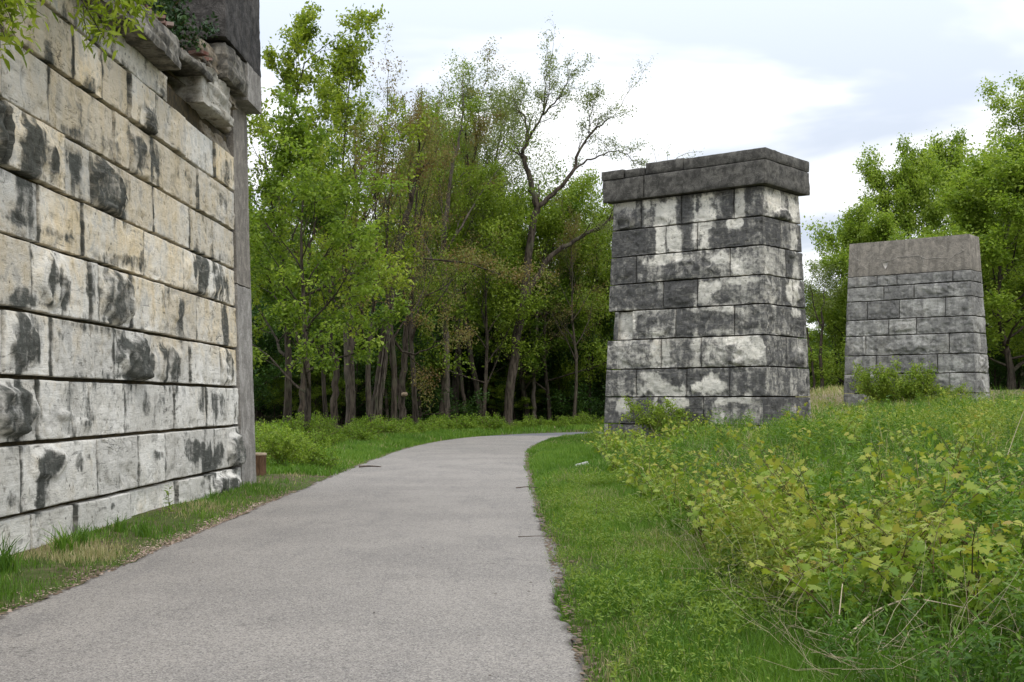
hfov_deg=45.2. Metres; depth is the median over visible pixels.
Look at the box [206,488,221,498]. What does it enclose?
grass tuft
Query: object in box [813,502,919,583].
grape seedling
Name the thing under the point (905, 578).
grape seedling
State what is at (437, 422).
shrub
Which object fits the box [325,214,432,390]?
tree
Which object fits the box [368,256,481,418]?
tree
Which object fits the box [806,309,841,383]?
tree
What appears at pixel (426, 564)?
path
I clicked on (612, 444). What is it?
grape seedling
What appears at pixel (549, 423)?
shrub
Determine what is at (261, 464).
wooden post
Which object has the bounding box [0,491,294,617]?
gravel
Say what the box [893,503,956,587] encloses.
grape seedling
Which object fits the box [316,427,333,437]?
shrub
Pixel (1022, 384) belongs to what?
tree
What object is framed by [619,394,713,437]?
bush
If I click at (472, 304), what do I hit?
tree
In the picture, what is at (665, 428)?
grape seedling
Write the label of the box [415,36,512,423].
woodland tree
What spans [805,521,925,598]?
grape seedling
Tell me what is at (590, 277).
tree
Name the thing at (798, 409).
grape seedling
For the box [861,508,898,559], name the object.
grape seedling
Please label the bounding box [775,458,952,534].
grape seedling
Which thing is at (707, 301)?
stone pier
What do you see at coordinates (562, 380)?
sapling
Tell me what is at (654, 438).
grape seedling
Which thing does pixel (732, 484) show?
grape seedling
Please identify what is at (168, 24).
brick rubble
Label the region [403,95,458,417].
tree
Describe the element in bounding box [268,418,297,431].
shrub
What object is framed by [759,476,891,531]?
grape seedling
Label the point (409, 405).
tree
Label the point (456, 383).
willow tree
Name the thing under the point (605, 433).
grape seedling
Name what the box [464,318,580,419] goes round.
tree
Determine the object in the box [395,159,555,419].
tree
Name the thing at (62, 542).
grass tuft
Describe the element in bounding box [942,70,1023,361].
tree
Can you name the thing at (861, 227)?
tree
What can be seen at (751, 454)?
grape seedling
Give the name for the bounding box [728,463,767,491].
grape seedling
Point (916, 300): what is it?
stone pier
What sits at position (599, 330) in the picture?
tree
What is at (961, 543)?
grape seedling
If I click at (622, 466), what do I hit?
grape seedling
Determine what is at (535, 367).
tree
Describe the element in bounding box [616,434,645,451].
grape seedling
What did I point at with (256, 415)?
sapling
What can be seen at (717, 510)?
grape seedling
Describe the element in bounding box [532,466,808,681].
clover
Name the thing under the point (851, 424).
grape seedling
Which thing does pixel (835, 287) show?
bent tree
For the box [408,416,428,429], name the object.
shrub
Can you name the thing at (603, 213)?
tree
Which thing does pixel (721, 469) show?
grape seedling
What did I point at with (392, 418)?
shrub
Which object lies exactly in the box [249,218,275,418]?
maple tree
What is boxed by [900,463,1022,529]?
grape seedling
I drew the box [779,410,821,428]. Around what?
grape seedling
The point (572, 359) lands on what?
tree
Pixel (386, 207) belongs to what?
tree
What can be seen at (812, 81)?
sky
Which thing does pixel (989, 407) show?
grape seedling
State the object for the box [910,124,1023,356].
tree
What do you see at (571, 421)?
shrub
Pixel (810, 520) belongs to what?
grape seedling
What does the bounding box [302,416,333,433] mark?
shrub
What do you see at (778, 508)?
grape seedling
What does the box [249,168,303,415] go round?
tree
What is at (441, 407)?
maple tree
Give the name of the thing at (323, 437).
shrub
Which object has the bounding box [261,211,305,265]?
maple tree
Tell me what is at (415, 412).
maple tree
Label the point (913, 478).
grape seedling
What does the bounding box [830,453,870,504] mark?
grape seedling
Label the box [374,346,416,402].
sapling
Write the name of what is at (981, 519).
grape seedling
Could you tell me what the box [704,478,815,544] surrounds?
grape seedling
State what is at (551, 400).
tree
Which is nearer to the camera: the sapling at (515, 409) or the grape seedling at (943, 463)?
the grape seedling at (943, 463)
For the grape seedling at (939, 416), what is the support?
on the ground at (48, 571)
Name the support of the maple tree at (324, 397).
on the ground at (48, 571)
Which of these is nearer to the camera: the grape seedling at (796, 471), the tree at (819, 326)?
the grape seedling at (796, 471)
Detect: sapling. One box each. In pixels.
[253,342,284,421]
[253,349,298,420]
[259,353,329,411]
[265,330,327,404]
[280,368,344,419]
[311,311,410,420]
[318,344,365,423]
[341,327,390,395]
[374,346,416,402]
[390,337,421,419]
[411,353,469,412]
[428,318,482,416]
[480,342,531,417]
[481,361,554,422]
[518,323,581,419]
[523,365,566,420]
[544,360,583,410]
[563,361,602,420]
[571,368,611,420]
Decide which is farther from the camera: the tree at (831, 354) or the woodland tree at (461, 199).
the tree at (831, 354)
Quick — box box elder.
[0,0,166,71]
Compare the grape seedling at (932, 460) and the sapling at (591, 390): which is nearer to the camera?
the grape seedling at (932, 460)
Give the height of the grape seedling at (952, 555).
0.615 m
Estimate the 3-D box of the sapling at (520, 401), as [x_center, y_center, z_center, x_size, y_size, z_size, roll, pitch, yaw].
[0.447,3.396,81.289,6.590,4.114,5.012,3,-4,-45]
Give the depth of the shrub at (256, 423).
34.17 m
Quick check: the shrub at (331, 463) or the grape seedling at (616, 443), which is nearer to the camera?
the shrub at (331, 463)
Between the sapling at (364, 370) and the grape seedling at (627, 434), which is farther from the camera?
the sapling at (364, 370)
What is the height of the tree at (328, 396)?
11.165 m
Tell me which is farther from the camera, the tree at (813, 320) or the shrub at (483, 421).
the tree at (813, 320)
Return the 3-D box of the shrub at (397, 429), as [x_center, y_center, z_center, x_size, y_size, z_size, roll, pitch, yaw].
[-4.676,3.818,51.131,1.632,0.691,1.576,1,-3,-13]
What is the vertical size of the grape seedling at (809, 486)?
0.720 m
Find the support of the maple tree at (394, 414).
on the ground at (48, 571)
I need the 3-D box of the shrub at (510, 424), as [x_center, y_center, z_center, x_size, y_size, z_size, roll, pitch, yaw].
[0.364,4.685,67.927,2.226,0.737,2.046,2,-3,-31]
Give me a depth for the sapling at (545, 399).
88.36 m
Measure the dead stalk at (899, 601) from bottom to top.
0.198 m
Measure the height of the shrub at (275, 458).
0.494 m
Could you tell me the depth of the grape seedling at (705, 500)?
12.13 m
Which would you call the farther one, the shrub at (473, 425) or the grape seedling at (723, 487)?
the shrub at (473, 425)
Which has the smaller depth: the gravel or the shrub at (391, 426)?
the gravel
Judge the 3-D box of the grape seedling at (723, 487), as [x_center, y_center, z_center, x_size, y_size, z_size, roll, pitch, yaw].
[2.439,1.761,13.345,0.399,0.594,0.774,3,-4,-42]
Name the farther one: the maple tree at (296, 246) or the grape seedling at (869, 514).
the maple tree at (296, 246)
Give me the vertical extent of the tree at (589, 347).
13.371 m
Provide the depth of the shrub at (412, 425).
52.84 m
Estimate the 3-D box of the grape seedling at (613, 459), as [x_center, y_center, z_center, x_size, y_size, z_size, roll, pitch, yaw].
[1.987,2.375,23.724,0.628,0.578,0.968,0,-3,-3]
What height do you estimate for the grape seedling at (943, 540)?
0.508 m
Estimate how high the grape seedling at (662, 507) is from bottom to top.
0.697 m
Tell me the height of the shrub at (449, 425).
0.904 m
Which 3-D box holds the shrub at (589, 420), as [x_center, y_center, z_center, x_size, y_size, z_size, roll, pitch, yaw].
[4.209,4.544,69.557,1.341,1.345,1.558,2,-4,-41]
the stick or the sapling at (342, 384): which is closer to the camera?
the stick
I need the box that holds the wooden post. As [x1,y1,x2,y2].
[256,452,266,475]
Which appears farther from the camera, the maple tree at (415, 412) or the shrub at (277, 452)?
the maple tree at (415, 412)
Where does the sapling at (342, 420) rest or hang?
on the ground at (48, 571)
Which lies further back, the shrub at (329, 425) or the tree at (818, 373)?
the tree at (818, 373)
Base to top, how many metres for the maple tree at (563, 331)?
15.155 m
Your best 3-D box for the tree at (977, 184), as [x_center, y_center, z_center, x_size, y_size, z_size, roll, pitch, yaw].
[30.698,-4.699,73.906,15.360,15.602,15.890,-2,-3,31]
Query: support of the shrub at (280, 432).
on the ground at (48, 571)
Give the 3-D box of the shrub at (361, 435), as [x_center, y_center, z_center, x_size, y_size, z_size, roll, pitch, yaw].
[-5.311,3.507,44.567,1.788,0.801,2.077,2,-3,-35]
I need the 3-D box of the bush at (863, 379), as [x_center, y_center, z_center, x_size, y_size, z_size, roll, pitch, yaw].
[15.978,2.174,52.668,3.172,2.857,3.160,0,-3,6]
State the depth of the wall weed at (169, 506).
16.52 m
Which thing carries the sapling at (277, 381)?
on the ground at (48, 571)
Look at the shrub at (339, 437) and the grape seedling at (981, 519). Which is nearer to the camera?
the grape seedling at (981, 519)
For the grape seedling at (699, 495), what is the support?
on the ground at (48, 571)
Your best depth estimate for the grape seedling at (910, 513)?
8.67 m
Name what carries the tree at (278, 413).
on the ground at (48, 571)
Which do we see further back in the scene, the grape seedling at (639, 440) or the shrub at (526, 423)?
the shrub at (526, 423)
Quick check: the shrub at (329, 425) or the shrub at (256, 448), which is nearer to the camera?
the shrub at (256, 448)
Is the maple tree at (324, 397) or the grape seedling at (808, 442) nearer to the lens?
the grape seedling at (808, 442)
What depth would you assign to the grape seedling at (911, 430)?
20.25 m
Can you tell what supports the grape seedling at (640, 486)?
on the ground at (48, 571)
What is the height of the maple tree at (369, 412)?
15.151 m
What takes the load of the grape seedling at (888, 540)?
on the ground at (48, 571)
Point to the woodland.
(989, 376)
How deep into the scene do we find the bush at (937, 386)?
50.89 m
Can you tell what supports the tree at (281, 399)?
on the ground at (48, 571)
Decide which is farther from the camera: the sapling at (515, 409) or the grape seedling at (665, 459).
the sapling at (515, 409)
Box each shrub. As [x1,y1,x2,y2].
[145,0,218,51]
[255,418,291,451]
[255,421,279,440]
[255,433,268,450]
[255,439,270,460]
[256,418,282,428]
[256,421,330,466]
[256,425,301,443]
[266,454,296,462]
[267,424,303,454]
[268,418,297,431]
[278,412,341,437]
[281,411,317,437]
[285,428,322,446]
[291,445,341,471]
[302,410,348,433]
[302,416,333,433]
[309,429,337,446]
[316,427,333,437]
[329,433,348,443]
[333,423,366,439]
[341,414,376,430]
[342,427,391,441]
[348,422,375,437]
[354,422,417,432]
[360,414,383,433]
[360,416,412,434]
[387,414,413,428]
[394,428,414,434]
[399,421,415,432]
[404,423,427,432]
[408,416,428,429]
[424,419,451,427]
[428,418,455,429]
[429,414,453,424]
[450,411,478,429]
[463,419,483,429]
[473,411,519,428]
[477,416,499,428]
[483,416,514,430]
[509,419,536,427]
[518,413,537,429]
[529,416,552,425]
[543,420,570,427]
[551,415,569,427]
[554,416,582,425]
[567,412,589,423]
[572,419,597,426]
[574,411,599,425]
[595,417,615,424]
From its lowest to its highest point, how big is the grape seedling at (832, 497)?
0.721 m
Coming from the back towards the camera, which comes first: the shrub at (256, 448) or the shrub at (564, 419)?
the shrub at (564, 419)
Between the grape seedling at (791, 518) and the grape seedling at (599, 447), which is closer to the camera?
the grape seedling at (791, 518)
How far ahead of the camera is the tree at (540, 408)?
85.79 m
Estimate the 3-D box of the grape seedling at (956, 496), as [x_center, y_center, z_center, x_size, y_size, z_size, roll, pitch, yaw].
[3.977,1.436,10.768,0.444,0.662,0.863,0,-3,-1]
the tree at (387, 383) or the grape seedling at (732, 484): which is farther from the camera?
the tree at (387, 383)
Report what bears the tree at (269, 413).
on the ground at (48, 571)
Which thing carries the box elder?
on the stone wall
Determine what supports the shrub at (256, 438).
on the ground at (48, 571)
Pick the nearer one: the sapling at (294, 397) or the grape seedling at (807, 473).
the grape seedling at (807, 473)
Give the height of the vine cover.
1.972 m
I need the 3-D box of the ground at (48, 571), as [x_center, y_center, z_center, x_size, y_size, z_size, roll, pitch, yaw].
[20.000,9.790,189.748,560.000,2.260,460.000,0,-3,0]
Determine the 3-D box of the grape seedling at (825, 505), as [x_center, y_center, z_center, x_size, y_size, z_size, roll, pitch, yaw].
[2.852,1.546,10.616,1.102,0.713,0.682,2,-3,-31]
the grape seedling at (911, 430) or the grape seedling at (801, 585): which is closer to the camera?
the grape seedling at (801, 585)
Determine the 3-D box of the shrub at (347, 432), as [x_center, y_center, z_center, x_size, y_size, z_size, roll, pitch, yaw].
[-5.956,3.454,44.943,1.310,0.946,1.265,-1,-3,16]
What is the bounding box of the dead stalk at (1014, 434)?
[1007,411,1023,454]
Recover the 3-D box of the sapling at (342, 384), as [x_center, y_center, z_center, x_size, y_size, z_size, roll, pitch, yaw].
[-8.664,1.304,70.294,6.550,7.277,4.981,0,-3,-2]
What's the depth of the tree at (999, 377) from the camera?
91.70 m
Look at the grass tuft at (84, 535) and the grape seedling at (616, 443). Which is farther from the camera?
the grape seedling at (616, 443)
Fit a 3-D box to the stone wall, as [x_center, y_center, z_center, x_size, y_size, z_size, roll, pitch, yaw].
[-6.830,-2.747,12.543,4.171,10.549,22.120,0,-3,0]
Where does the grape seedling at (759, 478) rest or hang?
on the ground at (48, 571)
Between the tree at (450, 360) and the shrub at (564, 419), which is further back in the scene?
the tree at (450, 360)
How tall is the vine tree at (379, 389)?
20.515 m
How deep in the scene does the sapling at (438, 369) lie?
80.72 m
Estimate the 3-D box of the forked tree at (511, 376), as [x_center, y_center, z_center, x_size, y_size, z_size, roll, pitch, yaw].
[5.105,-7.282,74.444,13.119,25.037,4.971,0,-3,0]
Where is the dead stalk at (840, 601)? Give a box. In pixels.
[836,584,842,637]
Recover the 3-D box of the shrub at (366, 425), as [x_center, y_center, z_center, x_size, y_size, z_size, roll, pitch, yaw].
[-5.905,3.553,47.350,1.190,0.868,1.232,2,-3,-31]
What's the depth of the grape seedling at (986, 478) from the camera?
11.90 m
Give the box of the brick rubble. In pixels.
[145,5,211,61]
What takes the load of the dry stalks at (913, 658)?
on the ground at (48, 571)
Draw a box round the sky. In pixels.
[247,0,1023,336]
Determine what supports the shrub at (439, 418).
on the ground at (48, 571)
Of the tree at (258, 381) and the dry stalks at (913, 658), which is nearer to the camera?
the dry stalks at (913, 658)
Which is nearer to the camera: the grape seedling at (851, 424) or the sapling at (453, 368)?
the grape seedling at (851, 424)
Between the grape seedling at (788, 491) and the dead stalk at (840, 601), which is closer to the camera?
the dead stalk at (840, 601)
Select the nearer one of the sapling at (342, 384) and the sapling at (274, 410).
the sapling at (342, 384)
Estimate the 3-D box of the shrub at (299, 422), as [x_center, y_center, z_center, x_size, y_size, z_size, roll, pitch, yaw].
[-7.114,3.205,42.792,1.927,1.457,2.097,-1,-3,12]
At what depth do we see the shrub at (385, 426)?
51.02 m
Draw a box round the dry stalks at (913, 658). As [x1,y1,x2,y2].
[602,400,1023,681]
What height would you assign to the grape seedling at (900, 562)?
0.717 m
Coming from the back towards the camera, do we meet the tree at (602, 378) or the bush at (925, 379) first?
the tree at (602, 378)
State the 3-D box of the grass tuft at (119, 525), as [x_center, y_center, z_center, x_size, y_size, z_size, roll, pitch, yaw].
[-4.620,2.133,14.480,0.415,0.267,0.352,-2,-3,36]
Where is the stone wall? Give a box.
[0,0,261,554]
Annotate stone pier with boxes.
[602,147,811,438]
[844,234,989,405]
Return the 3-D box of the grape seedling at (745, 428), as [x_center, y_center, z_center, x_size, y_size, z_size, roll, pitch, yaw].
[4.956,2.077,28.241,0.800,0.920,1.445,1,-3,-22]
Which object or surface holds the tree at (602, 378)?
on the ground at (48, 571)
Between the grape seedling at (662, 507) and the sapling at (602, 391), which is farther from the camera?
the sapling at (602, 391)
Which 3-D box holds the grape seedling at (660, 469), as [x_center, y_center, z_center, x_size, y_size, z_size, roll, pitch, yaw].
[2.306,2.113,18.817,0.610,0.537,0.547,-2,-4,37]
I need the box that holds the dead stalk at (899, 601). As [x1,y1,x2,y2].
[843,598,966,640]
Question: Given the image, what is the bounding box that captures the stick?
[359,465,380,467]
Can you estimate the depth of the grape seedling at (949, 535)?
8.00 m
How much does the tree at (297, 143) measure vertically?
12.590 m
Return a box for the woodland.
[280,332,1016,408]
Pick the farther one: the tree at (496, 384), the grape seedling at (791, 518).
the tree at (496, 384)
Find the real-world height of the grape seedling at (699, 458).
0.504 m
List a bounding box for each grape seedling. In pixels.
[581,436,610,453]
[598,448,628,472]
[600,427,614,446]
[604,438,628,453]
[606,417,638,436]
[613,432,626,452]
[614,462,647,485]
[615,428,638,441]
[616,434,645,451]
[622,444,672,467]
[623,435,650,463]
[624,452,683,500]
[628,454,660,474]
[632,449,677,475]
[636,443,663,462]
[638,432,662,447]
[647,461,686,484]
[653,467,727,515]
[661,412,688,440]
[667,490,733,543]
[670,443,722,488]
[681,450,715,474]
[685,481,730,523]
[688,487,754,549]
[689,469,745,501]
[697,412,755,442]
[699,477,751,508]
[702,497,743,539]
[703,453,754,479]
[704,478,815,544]
[705,467,781,498]
[708,492,850,578]
[720,453,812,501]
[720,494,811,558]
[726,432,790,476]
[726,501,835,549]
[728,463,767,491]
[730,466,808,552]
[731,477,787,507]
[740,485,804,603]
[749,548,882,641]
[754,437,816,495]
[754,539,837,607]
[756,485,819,525]
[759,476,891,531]
[764,458,878,514]
[769,481,864,528]
[769,514,853,563]
[774,479,870,527]
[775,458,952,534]
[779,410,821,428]
[782,542,882,620]
[784,402,807,424]
[787,428,842,457]
[793,488,976,586]
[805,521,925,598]
[810,503,944,570]
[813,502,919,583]
[816,520,940,633]
[817,418,860,454]
[820,493,946,538]
[824,491,899,544]
[824,521,946,579]
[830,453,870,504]
[843,432,912,500]
[846,517,1004,636]
[848,508,968,580]
[854,509,957,594]
[857,474,935,520]
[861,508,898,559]
[872,469,912,522]
[876,423,936,455]
[882,435,968,510]
[890,429,928,458]
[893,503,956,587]
[894,507,1000,552]
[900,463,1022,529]
[902,515,1010,596]
[909,519,1019,568]
[912,508,992,542]
[913,443,992,494]
[922,406,959,428]
[922,421,1023,488]
[925,488,1003,543]
[928,453,1023,534]
[936,523,1022,583]
[944,437,999,465]
[944,466,1007,516]
[947,517,1023,639]
[952,423,1003,462]
[977,520,1023,601]
[978,474,1023,511]
[982,398,1016,411]
[985,485,1022,534]
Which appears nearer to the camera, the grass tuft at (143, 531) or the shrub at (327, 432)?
the grass tuft at (143, 531)
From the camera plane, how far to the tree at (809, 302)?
89.49 m
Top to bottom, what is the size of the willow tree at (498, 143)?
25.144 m
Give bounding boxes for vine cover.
[585,387,1023,493]
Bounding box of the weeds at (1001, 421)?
[583,385,1023,681]
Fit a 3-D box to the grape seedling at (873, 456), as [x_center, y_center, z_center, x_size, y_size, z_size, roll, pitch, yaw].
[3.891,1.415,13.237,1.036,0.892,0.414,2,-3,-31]
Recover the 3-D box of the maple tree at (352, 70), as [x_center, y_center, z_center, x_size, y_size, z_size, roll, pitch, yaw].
[-7.459,-5.740,57.526,7.990,20.293,8.545,-1,-3,21]
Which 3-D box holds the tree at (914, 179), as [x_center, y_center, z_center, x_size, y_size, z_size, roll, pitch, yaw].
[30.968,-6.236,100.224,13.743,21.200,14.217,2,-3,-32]
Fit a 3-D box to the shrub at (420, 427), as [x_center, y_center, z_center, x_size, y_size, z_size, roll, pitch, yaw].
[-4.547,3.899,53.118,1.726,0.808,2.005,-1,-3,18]
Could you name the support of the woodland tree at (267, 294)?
on the ground at (48, 571)
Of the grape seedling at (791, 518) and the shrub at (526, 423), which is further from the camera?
the shrub at (526, 423)
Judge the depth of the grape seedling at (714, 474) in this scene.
14.93 m
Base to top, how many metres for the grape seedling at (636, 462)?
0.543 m
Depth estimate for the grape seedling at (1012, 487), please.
9.41 m
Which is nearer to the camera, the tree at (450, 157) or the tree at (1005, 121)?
the tree at (1005, 121)
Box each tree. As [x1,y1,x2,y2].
[247,0,417,421]
[248,82,416,438]
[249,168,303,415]
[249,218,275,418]
[250,135,356,421]
[251,297,327,409]
[252,248,357,419]
[253,276,298,419]
[254,160,351,429]
[254,284,421,420]
[254,381,358,419]
[257,39,370,419]
[259,398,299,417]
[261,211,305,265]
[275,3,442,424]
[287,232,359,418]
[292,290,490,422]
[294,69,463,420]
[304,86,445,421]
[320,288,371,422]
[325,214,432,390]
[332,32,396,424]
[335,281,390,419]
[343,284,460,417]
[345,23,559,419]
[352,82,487,423]
[353,142,438,417]
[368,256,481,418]
[382,89,463,420]
[389,86,472,421]
[389,89,515,414]
[390,49,544,420]
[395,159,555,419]
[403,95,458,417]
[406,45,566,419]
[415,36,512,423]
[417,139,508,415]
[418,286,503,415]
[421,296,568,417]
[423,67,568,417]
[426,296,500,418]
[427,118,487,294]
[440,240,593,420]
[449,165,619,420]
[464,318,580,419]
[465,142,547,421]
[490,15,701,424]
[496,367,578,419]
[497,321,606,417]
[512,186,589,420]
[515,306,582,417]
[518,290,604,420]
[529,155,616,422]
[534,191,611,419]
[538,240,596,409]
[539,206,612,416]
[547,234,618,410]
[569,299,621,416]
[574,259,620,384]
[798,349,845,392]
[799,194,899,391]
[799,308,837,353]
[800,259,852,385]
[801,132,956,349]
[804,256,842,390]
[806,289,834,346]
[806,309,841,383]
[810,340,844,380]
[879,127,1023,389]
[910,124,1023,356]
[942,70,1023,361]
[971,183,1023,388]
[983,314,1020,386]
[987,336,1023,389]
[988,351,1023,388]
[989,365,1023,389]
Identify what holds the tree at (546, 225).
on the ground at (48, 571)
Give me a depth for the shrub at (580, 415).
71.67 m
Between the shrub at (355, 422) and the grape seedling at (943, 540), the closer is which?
the grape seedling at (943, 540)
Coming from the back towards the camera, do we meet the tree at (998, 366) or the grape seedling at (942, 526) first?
the tree at (998, 366)
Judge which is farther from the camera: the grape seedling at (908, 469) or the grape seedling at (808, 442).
the grape seedling at (808, 442)
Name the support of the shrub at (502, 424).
on the ground at (48, 571)
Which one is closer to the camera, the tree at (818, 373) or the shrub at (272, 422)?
the shrub at (272, 422)
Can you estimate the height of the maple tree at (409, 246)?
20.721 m
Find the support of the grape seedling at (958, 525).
on the ground at (48, 571)
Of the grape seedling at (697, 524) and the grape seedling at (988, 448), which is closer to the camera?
the grape seedling at (697, 524)
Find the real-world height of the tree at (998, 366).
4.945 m
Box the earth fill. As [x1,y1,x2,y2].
[164,70,184,84]
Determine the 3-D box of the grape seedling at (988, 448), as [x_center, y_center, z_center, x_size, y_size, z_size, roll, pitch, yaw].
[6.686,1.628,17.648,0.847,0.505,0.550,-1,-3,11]
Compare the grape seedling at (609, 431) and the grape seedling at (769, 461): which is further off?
the grape seedling at (609, 431)
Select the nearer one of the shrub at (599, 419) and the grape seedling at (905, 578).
the grape seedling at (905, 578)
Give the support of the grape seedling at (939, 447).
on the ground at (48, 571)
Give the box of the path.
[0,432,602,681]
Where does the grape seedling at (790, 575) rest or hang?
on the ground at (48, 571)
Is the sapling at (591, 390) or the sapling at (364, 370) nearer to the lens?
the sapling at (364, 370)
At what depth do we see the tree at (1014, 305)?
95.82 m
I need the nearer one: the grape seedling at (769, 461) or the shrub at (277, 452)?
the grape seedling at (769, 461)
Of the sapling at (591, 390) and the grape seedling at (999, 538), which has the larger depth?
the sapling at (591, 390)
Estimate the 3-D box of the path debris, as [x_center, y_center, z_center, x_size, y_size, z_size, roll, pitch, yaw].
[-1.026,3.153,32.468,6.162,0.006,56.330,0,-3,3]
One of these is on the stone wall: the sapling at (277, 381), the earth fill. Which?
the earth fill
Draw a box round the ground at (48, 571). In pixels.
[0,389,1023,681]
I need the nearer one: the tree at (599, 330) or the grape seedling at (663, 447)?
the grape seedling at (663, 447)
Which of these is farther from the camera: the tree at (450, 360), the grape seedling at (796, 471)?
the tree at (450, 360)
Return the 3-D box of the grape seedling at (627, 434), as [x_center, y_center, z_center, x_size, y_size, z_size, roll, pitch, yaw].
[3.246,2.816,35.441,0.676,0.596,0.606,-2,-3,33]
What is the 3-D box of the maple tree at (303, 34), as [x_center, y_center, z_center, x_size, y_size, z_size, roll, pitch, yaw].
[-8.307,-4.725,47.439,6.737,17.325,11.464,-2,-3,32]
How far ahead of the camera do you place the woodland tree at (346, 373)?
64.40 m
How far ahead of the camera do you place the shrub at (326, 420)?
49.12 m
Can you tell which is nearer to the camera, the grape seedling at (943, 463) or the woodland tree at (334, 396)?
the grape seedling at (943, 463)
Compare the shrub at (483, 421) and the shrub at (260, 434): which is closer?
the shrub at (260, 434)
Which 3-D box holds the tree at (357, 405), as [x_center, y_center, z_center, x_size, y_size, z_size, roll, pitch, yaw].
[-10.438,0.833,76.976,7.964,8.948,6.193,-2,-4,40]
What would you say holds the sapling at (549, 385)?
on the ground at (48, 571)
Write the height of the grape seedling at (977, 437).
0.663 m
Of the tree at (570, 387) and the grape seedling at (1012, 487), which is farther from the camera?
the tree at (570, 387)
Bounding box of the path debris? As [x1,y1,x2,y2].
[13,436,590,675]
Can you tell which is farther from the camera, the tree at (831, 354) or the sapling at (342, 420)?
the tree at (831, 354)
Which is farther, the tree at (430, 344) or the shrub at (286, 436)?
the tree at (430, 344)
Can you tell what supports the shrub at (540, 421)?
on the ground at (48, 571)
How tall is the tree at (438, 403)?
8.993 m
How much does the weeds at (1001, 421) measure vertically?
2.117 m
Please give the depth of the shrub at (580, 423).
69.25 m
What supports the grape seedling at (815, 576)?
on the ground at (48, 571)
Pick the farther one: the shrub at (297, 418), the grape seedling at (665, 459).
the shrub at (297, 418)
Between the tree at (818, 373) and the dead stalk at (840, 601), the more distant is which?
the tree at (818, 373)
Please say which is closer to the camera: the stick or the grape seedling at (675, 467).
the grape seedling at (675, 467)
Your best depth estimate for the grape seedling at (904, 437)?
19.99 m
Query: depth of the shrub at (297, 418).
43.99 m
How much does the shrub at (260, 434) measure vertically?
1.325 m
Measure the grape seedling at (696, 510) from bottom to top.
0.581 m
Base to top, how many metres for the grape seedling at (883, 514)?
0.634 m
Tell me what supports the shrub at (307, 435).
on the ground at (48, 571)
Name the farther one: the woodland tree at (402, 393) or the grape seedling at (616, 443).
the woodland tree at (402, 393)
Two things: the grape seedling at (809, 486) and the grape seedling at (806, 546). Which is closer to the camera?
the grape seedling at (806, 546)
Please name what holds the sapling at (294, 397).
on the ground at (48, 571)
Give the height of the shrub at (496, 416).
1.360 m
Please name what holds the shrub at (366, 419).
on the ground at (48, 571)
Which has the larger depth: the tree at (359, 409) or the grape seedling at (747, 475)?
the tree at (359, 409)
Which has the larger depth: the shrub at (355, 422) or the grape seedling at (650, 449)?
the shrub at (355, 422)
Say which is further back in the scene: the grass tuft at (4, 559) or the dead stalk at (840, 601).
the grass tuft at (4, 559)
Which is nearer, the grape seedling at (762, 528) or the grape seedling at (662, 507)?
the grape seedling at (762, 528)
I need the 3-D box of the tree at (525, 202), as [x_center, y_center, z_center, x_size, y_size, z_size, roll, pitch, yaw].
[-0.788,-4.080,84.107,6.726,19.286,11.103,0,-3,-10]
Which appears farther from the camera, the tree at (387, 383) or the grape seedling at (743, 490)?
the tree at (387, 383)
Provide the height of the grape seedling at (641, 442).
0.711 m
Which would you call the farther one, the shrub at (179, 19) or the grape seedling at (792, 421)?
the grape seedling at (792, 421)
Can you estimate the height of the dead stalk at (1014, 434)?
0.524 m
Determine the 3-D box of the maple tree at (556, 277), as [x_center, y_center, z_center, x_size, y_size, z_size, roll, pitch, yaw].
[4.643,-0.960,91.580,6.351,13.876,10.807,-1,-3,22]
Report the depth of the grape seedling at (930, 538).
8.38 m
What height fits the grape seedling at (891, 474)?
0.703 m
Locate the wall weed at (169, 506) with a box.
[164,485,173,514]
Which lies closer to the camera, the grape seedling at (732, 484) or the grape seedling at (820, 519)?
the grape seedling at (820, 519)
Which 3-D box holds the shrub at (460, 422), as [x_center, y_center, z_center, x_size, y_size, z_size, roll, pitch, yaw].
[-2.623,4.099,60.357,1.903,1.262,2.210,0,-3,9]
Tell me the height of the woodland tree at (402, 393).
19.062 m
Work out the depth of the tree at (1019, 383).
89.05 m
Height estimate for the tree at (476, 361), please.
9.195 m
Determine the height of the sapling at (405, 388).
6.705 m
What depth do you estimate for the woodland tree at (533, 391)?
80.10 m
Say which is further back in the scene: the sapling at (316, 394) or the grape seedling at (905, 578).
the sapling at (316, 394)
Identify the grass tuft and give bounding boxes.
[0,531,30,575]
[37,521,85,554]
[65,521,99,546]
[104,513,133,532]
[129,519,160,537]
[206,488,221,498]

